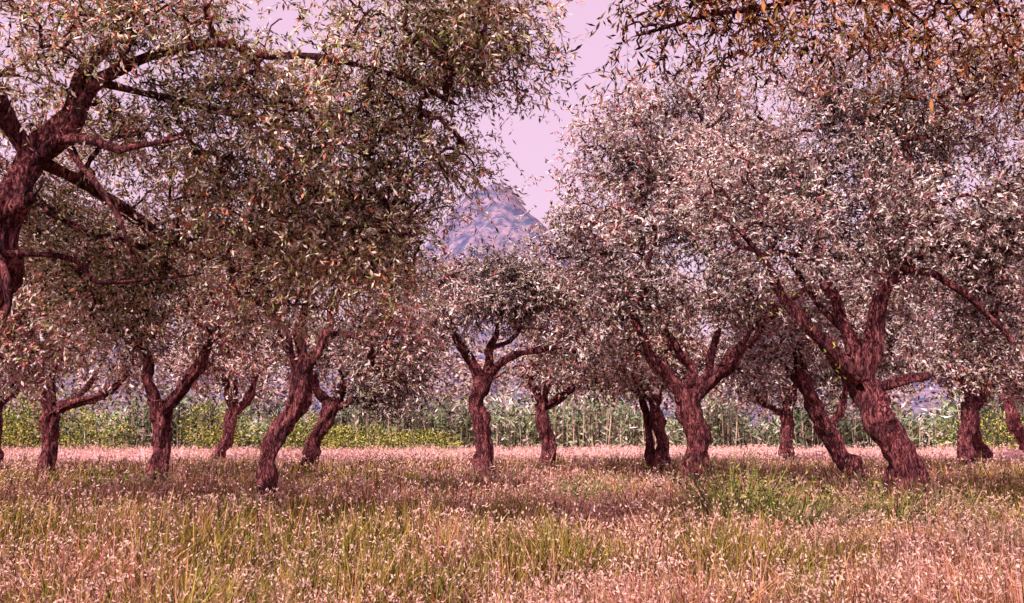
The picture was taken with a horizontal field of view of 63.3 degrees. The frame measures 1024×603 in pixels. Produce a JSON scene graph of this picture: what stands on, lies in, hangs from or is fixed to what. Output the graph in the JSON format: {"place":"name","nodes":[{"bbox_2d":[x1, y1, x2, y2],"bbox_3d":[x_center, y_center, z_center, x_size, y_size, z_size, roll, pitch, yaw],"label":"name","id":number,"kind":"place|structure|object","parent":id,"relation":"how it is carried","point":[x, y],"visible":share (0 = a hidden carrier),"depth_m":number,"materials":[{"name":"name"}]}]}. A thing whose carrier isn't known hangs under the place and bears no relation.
{"place":"outdoors","nodes":[
{"label":"outdoors","id":0,"kind":"place"},
{"bbox_2d":[0,428,1023,602],"bbox_3d":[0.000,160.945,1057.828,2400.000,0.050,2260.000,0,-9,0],"label":"ground","id":1,"kind":"structure","parent":0,"point":[521,507],"depth_m":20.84,"materials":[{"name":"beige plant"}]},
{"bbox_2d":[0,304,94,476],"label":"olive tree","id":2,"kind":"object","parent":1,"relation":"on","point":[11,395],"visible":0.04,"depth_m":28.05,"materials":[{"name":"green plant"}]},
{"bbox_2d":[1,386,136,452],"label":"shrub","id":3,"kind":"object","parent":1,"relation":"on","point":[13,419],"visible":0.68,"depth_m":48.70,"materials":[{"name":"green plant"}]},
{"bbox_2d":[0,71,154,438],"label":"olive tree","id":4,"kind":"object","parent":1,"relation":"on","point":[22,341],"visible":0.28,"depth_m":14.26,"materials":[{"name":"green plant"}]},
{"bbox_2d":[0,208,172,486],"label":"olive tree","id":5,"kind":"object","parent":1,"relation":"on","point":[48,424],"visible":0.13,"depth_m":23.00,"materials":[{"name":"green plant"}]},
{"bbox_2d":[70,461,144,495],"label":"weed plant","id":6,"kind":"object","parent":1,"relation":"on","point":[106,476],"visible":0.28,"depth_m":19.75,"materials":[{"name":"green plant"}]},
{"bbox_2d":[117,468,180,494],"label":"weed plant","id":7,"kind":"object","parent":1,"relation":"on","point":[158,473],"visible":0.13,"depth_m":19.46,"materials":[{"name":"green plant"}]},
{"bbox_2d":[33,182,313,484],"bbox_3d":[-8.640,1.075,20.548,7.409,7.715,4.125,0,-9,0],"label":"olive tree","id":8,"kind":"object","parent":1,"relation":"on","point":[160,414],"visible":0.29,"depth_m":20.23,"materials":[{"name":"green plant"}]},
{"bbox_2d":[141,300,329,464],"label":"olive tree","id":9,"kind":"object","parent":1,"relation":"on","point":[235,408],"visible":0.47,"depth_m":35.56,"materials":[{"name":"green plant"}]},
{"bbox_2d":[215,483,286,515],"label":"weed plant","id":10,"kind":"object","parent":1,"relation":"on","point":[257,499],"visible":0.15,"depth_m":14.75,"materials":[{"name":"green plant"}]},
{"bbox_2d":[177,399,344,450],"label":"shrub","id":11,"kind":"object","parent":1,"relation":"on","point":[212,433],"visible":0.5,"depth_m":50.14,"materials":[{"name":"green plant"}]},
{"bbox_2d":[0,0,585,395],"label":"olive tree","id":12,"kind":"object","parent":1,"relation":"on","point":[459,52],"visible":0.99,"depth_m":9.95,"materials":[{"name":"green plant"}]},
{"bbox_2d":[247,525,343,578],"bbox_3d":[-2.363,2.734,8.960,1.199,0.661,1.189,0,-9,0],"label":"weed plant","id":13,"kind":"object","parent":1,"relation":"on","point":[269,554],"visible":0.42,"depth_m":8.83,"materials":[{"name":"green plant"}]},
{"bbox_2d":[157,172,474,512],"bbox_3d":[-3.810,0.708,16.383,6.080,7.215,3.803,0,-9,0],"label":"olive tree","id":14,"kind":"object","parent":1,"relation":"on","point":[288,417],"visible":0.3,"depth_m":15.93,"materials":[{"name":"green plant"}]},
{"bbox_2d":[248,289,465,473],"bbox_3d":[-5.439,2.776,29.581,8.001,7.050,4.700,0,-9,0],"label":"olive tree","id":15,"kind":"object","parent":1,"relation":"on","point":[332,406],"visible":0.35,"depth_m":29.07,"materials":[{"name":"green plant"}]},
{"bbox_2d":[320,423,463,450],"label":"shrub","id":16,"kind":"object","parent":1,"relation":"on","point":[381,436],"visible":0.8,"depth_m":49.32,"materials":[{"name":"green plant"}]},
{"bbox_2d":[396,469,482,497],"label":"weed plant","id":17,"kind":"object","parent":1,"relation":"on","point":[438,483],"visible":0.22,"depth_m":19.02,"materials":[{"name":"green plant"}]},
{"bbox_2d":[460,466,509,483],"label":"weed plant","id":18,"kind":"object","parent":1,"relation":"on","point":[490,475],"visible":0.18,"depth_m":22.23,"materials":[{"name":"green plant"}]},
{"bbox_2d":[372,234,626,478],"bbox_3d":[-0.352,1.722,23.183,7.644,7.253,4.932,0,-9,0],"label":"olive tree","id":19,"kind":"object","parent":1,"relation":"on","point":[487,301],"visible":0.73,"depth_m":23.00,"materials":[{"name":"green plant"}]},
{"bbox_2d":[1,380,1023,450],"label":"reed bed","id":20,"kind":"object","parent":1,"relation":"on","point":[591,430],"visible":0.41,"depth_m":53.98,"materials":[{"name":"green plant"}]},
{"bbox_2d":[6,317,1023,447],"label":"distant trees","id":21,"kind":"object","parent":1,"relation":"on","point":[91,390],"visible":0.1,"depth_m":72.28,"materials":[{"name":"green plant"}]},
{"bbox_2d":[458,258,648,469],"bbox_3d":[1.816,2.341,31.220,7.733,8.368,4.640,0,-9,0],"label":"olive tree","id":22,"kind":"object","parent":1,"relation":"on","point":[543,404],"visible":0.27,"depth_m":30.57,"materials":[{"name":"green plant"}]},
{"bbox_2d":[541,468,627,503],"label":"weed plant","id":23,"kind":"object","parent":1,"relation":"on","point":[581,488],"visible":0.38,"depth_m":17.00,"materials":[{"name":"green plant"}]},
{"bbox_2d":[540,262,731,474],"bbox_3d":[4.010,2.201,26.988,6.340,7.413,4.535,0,-9,0],"label":"olive tree","id":24,"kind":"object","parent":1,"relation":"on","point":[654,420],"visible":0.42,"depth_m":26.55,"materials":[{"name":"green plant"}]},
{"bbox_2d":[510,39,816,490],"bbox_3d":[3.933,-0.730,19.906,7.986,11.098,5.172,0,-9,0],"label":"olive tree","id":25,"kind":"object","parent":1,"relation":"on","point":[630,295],"visible":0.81,"depth_m":19.60,"materials":[{"name":"green plant"}]},
{"bbox_2d":[662,472,735,492],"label":"weed plant","id":26,"kind":"object","parent":1,"relation":"on","point":[697,481],"visible":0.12,"depth_m":18.42,"materials":[{"name":"green plant"}]},
{"bbox_2d":[647,446,820,532],"bbox_3d":[3.610,3.031,13.611,2.884,1.457,2.903,0,-9,0],"label":"weed plant","id":27,"kind":"object","parent":1,"relation":"on","point":[720,491],"visible":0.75,"depth_m":13.52,"materials":[{"name":"green plant"}]},
{"bbox_2d":[519,0,1023,177],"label":"olive tree","id":28,"kind":"object","parent":1,"relation":"on","point":[745,11],"visible":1,"depth_m":6.06,"materials":[{"name":"green plant"}]},
{"bbox_2d":[718,468,847,532],"bbox_3d":[4.332,3.162,13.083,2.100,1.062,1.952,7,-11,-38],"label":"weed plant","id":29,"kind":"object","parent":1,"relation":"on","point":[802,504],"visible":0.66,"depth_m":12.88,"materials":[{"name":"green plant"}]},
{"bbox_2d":[692,283,880,469],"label":"olive tree","id":30,"kind":"object","parent":1,"relation":"on","point":[830,384],"visible":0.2,"depth_m":33.53,"materials":[{"name":"green plant"}]},
{"bbox_2d":[642,0,1023,512],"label":"olive tree","id":31,"kind":"object","parent":1,"relation":"on","point":[900,219],"visible":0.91,"depth_m":14.97,"materials":[{"name":"green plant"}]},
{"bbox_2d":[701,231,967,484],"bbox_3d":[9.421,1.538,23.358,8.132,7.687,4.438,0,-9,0],"label":"olive tree","id":32,"kind":"object","parent":1,"relation":"on","point":[825,429],"visible":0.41,"depth_m":23.08,"materials":[{"name":"green plant"}]},
{"bbox_2d":[819,563,888,602],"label":"weed plant","id":33,"kind":"object","parent":1,"relation":"on","point":[860,582],"visible":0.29,"depth_m":6.61,"materials":[{"name":"green plant"}]},
{"bbox_2d":[800,481,910,532],"bbox_3d":[5.248,3.240,12.884,1.723,0.878,1.572,0,-9,0],"label":"weed plant","id":34,"kind":"object","parent":1,"relation":"on","point":[843,515],"visible":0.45,"depth_m":12.70,"materials":[{"name":"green plant"}]},
{"bbox_2d":[825,472,940,531],"bbox_3d":[5.931,3.211,13.232,1.830,1.008,2.067,0,-9,0],"label":"weed plant","id":35,"kind":"object","parent":1,"relation":"on","point":[900,513],"visible":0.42,"depth_m":13.18,"materials":[{"name":"green plant"}]},
{"bbox_2d":[843,215,1023,472],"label":"olive tree","id":36,"kind":"object","parent":1,"relation":"on","point":[970,405],"visible":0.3,"depth_m":29.08,"materials":[{"name":"green plant"}]},
{"bbox_2d":[858,505,1021,581],"bbox_3d":[4.164,2.380,7.959,1.340,1.062,1.222,4,-10,-26],"label":"weed plant","id":37,"kind":"object","parent":1,"relation":"on","point":[961,539],"visible":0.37,"depth_m":7.77,"materials":[{"name":"green plant"}]},
{"bbox_2d":[875,473,1014,523],"bbox_3d":[7.247,3.351,13.953,2.111,0.926,1.716,-8,-12,44],"label":"weed plant","id":38,"kind":"object","parent":1,"relation":"on","point":[971,504],"visible":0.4,"depth_m":13.76,"materials":[{"name":"green plant"}]},
{"bbox_2d":[919,256,1023,467],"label":"olive tree","id":39,"kind":"object","parent":1,"relation":"on","point":[981,447],"visible":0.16,"depth_m":31.85,"materials":[{"name":"green plant"}]},
{"bbox_2d":[933,410,1023,450],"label":"shrub","id":40,"kind":"object","parent":1,"relation":"on","point":[984,431],"visible":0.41,"depth_m":49.38,"materials":[{"name":"green plant"}]},
{"bbox_2d":[952,503,1023,549],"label":"weed plant","id":41,"kind":"object","parent":1,"relation":"on","point":[1014,531],"visible":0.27,"depth_m":10.81,"materials":[{"name":"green plant"}]},
{"bbox_2d":[958,502,1018,596],"bbox_3d":[3.926,2.108,6.512,1.059,1.170,1.154,4,-10,-27],"label":"weed plant","id":42,"kind":"object","parent":1,"relation":"on","point":[982,548],"visible":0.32,"depth_m":6.69,"materials":[{"name":"green plant"}]},
{"bbox_2d":[957,287,1023,451],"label":"olive tree","id":43,"kind":"object","parent":1,"relation":"on","point":[1015,426],"visible":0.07,"depth_m":39.42,"materials":[{"name":"brown plant"}]},
{"bbox_2d":[0,0,1023,369],"label":"sky","id":44,"kind":"structure","parent":0,"point":[534,140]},
{"bbox_2d":[4,184,1021,428],"bbox_3d":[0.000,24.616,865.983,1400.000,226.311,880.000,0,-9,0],"label":"hill","id":45,"kind":"structure","parent":0,"point":[504,216],"depth_m":645.74,"materials":[{"name":"grey stone"}]}
]}

